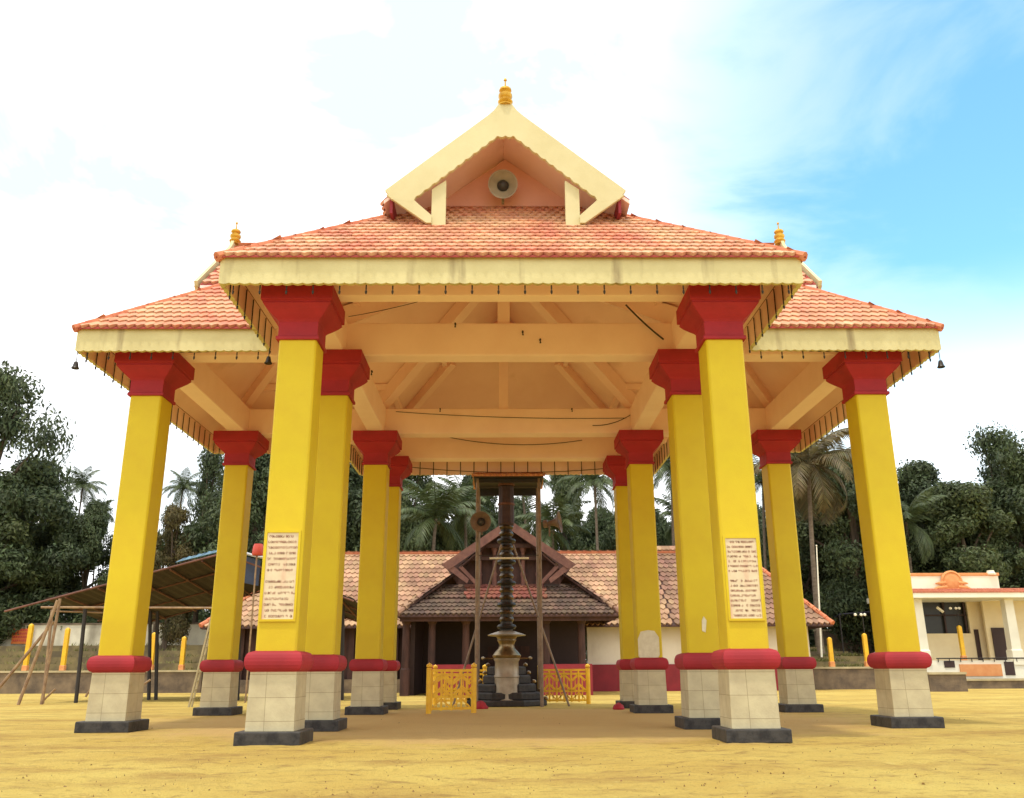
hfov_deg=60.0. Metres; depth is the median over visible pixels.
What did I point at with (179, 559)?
broadleaf tree
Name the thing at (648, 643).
notice sheet
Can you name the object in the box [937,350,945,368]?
hanging bell
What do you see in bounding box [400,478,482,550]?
coconut palm
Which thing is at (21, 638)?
sign board
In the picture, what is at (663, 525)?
broadleaf tree
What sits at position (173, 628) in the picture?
broadleaf tree
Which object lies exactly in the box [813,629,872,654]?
boundary wall
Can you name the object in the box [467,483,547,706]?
flag mast
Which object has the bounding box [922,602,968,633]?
window
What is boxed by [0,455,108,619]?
broadleaf tree
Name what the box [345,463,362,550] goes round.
broadleaf tree
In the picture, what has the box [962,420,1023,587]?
broadleaf tree
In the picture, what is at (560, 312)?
pavilion
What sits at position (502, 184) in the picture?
horn loudspeaker
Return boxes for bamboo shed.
[0,550,357,704]
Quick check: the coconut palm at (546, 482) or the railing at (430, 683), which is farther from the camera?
the coconut palm at (546, 482)
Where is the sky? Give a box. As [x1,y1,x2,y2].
[0,0,1023,614]
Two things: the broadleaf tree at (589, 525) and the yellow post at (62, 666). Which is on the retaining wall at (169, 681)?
the yellow post at (62, 666)
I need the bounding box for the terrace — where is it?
[0,645,1011,678]
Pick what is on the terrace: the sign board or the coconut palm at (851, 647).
the coconut palm at (851, 647)
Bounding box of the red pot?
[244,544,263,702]
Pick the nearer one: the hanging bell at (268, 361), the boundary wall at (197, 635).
the hanging bell at (268, 361)
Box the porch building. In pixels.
[867,570,1023,678]
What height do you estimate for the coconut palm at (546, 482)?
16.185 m
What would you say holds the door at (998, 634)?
in the porch building
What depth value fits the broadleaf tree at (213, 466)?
65.39 m
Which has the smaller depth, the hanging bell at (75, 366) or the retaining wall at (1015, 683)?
the hanging bell at (75, 366)
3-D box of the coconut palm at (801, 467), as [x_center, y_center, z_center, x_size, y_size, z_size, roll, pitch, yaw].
[19.028,8.404,55.578,8.322,14.575,6.290,-8,-19,23]
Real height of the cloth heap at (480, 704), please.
0.236 m
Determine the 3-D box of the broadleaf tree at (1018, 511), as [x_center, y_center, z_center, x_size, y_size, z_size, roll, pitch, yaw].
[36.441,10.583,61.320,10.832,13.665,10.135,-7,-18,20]
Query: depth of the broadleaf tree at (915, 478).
64.54 m
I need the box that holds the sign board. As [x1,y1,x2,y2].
[11,629,27,643]
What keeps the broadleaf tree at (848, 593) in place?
on the terrace
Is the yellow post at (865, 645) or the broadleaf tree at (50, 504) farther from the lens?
the broadleaf tree at (50, 504)
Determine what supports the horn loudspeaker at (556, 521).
attached to the mast canopy
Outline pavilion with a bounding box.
[72,78,944,745]
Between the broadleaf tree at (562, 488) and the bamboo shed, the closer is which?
the bamboo shed
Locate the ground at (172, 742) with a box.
[0,689,1023,797]
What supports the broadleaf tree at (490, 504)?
on the terrace
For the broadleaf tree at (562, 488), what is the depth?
73.25 m
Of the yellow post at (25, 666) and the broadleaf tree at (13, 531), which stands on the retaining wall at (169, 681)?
the yellow post at (25, 666)
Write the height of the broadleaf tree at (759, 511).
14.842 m
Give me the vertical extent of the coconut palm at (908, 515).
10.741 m
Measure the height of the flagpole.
6.436 m
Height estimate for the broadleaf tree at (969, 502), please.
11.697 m
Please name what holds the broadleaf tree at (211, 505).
on the terrace
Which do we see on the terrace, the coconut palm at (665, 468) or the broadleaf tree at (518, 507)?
the coconut palm at (665, 468)
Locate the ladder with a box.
[188,616,210,706]
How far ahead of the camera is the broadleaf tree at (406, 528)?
67.28 m
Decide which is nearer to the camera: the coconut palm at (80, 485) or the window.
the window
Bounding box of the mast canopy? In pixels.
[452,472,569,706]
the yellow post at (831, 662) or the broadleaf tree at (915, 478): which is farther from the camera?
the broadleaf tree at (915, 478)
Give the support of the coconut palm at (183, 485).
on the terrace
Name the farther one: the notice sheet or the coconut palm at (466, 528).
the coconut palm at (466, 528)
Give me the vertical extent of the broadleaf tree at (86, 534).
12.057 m
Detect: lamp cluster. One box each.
[854,613,865,632]
[949,607,960,624]
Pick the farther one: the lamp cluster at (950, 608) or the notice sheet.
the lamp cluster at (950, 608)
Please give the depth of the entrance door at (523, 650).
44.83 m
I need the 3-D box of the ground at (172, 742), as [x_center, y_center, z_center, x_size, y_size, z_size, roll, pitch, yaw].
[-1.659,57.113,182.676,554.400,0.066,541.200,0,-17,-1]
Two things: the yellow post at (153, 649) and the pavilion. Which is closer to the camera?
the pavilion
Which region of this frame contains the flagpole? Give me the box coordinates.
[815,545,822,656]
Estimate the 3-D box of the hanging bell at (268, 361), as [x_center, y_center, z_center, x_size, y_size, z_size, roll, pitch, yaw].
[-4.818,-0.878,17.567,0.158,0.376,0.158,0,-17,-1]
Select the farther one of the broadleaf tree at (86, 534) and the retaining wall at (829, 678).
the broadleaf tree at (86, 534)
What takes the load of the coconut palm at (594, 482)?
on the terrace
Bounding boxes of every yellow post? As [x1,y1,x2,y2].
[21,624,33,670]
[59,628,70,670]
[151,632,154,669]
[178,636,186,669]
[827,637,834,666]
[862,633,869,666]
[957,625,966,659]
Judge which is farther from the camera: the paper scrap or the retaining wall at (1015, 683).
the retaining wall at (1015, 683)
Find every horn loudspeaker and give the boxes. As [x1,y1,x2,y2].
[470,511,490,534]
[488,169,517,204]
[543,511,562,535]
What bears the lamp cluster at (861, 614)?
on the yellow post at (865, 645)
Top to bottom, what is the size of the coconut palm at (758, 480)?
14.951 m
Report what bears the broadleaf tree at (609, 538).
on the terrace
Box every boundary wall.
[0,622,208,645]
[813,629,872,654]
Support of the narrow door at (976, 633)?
in the porch building
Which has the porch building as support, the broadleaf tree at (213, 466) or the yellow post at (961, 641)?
the yellow post at (961, 641)
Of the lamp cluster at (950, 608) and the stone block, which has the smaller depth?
the stone block
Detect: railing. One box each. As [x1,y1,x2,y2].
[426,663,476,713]
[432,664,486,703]
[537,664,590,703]
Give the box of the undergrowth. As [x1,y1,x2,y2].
[21,601,874,663]
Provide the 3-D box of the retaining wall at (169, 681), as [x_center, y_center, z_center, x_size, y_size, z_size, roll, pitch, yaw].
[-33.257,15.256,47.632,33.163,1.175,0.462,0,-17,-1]
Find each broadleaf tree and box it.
[0,360,77,548]
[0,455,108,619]
[0,487,64,645]
[43,498,113,622]
[153,502,201,650]
[159,447,224,622]
[167,512,217,621]
[173,453,270,617]
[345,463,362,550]
[400,475,455,550]
[449,475,498,550]
[514,496,533,533]
[531,475,602,550]
[571,506,612,640]
[601,512,671,549]
[655,507,671,539]
[757,502,766,554]
[760,444,861,629]
[794,456,936,654]
[862,459,1018,587]
[911,480,1023,587]
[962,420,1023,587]
[965,455,1023,587]
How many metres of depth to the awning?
56.80 m
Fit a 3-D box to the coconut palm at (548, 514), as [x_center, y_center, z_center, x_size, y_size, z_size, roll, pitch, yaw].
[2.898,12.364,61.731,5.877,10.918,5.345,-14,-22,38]
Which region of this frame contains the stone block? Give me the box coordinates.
[927,672,967,691]
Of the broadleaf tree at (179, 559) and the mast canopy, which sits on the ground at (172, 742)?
the mast canopy
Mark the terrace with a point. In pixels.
(194, 650)
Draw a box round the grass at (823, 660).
[1,643,863,670]
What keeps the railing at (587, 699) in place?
on the ground at (172, 742)
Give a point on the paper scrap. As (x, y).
(704, 620)
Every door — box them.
[488,646,529,674]
[974,629,982,659]
[991,628,1006,659]
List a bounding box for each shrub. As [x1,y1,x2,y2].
[14,614,41,622]
[37,612,89,629]
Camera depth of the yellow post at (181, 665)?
48.15 m
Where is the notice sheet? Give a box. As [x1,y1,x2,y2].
[638,630,659,657]
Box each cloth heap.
[476,700,488,708]
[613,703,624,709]
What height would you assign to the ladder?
2.884 m
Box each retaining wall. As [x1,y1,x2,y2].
[0,670,202,693]
[813,667,875,689]
[967,678,1023,688]
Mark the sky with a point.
(884, 139)
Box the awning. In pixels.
[833,611,870,652]
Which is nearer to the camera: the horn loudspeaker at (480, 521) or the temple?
the horn loudspeaker at (480, 521)
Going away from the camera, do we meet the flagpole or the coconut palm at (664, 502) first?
the flagpole
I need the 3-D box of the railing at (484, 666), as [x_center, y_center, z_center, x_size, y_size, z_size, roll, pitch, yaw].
[-1.736,9.498,29.517,1.813,1.267,0.151,0,-17,-1]
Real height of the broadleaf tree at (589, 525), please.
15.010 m
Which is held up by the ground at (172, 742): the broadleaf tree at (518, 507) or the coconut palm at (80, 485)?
the broadleaf tree at (518, 507)
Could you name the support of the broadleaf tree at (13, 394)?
on the terrace
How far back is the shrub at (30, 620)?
62.61 m
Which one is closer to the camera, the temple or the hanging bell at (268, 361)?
the hanging bell at (268, 361)
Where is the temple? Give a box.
[199,523,834,695]
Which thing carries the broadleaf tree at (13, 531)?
on the terrace
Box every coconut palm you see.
[63,466,106,620]
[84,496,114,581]
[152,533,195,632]
[162,467,202,506]
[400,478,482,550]
[424,475,497,548]
[495,477,554,529]
[515,494,591,550]
[556,474,613,549]
[653,456,674,545]
[655,494,671,545]
[752,454,766,569]
[753,428,853,653]
[795,439,855,653]
[900,486,946,572]
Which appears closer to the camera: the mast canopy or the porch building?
the mast canopy
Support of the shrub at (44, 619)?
on the terrace
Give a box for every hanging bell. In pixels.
[71,351,78,369]
[264,355,271,364]
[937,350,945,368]
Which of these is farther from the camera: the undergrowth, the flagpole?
the undergrowth
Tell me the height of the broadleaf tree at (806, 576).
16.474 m
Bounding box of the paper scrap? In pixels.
[702,616,706,631]

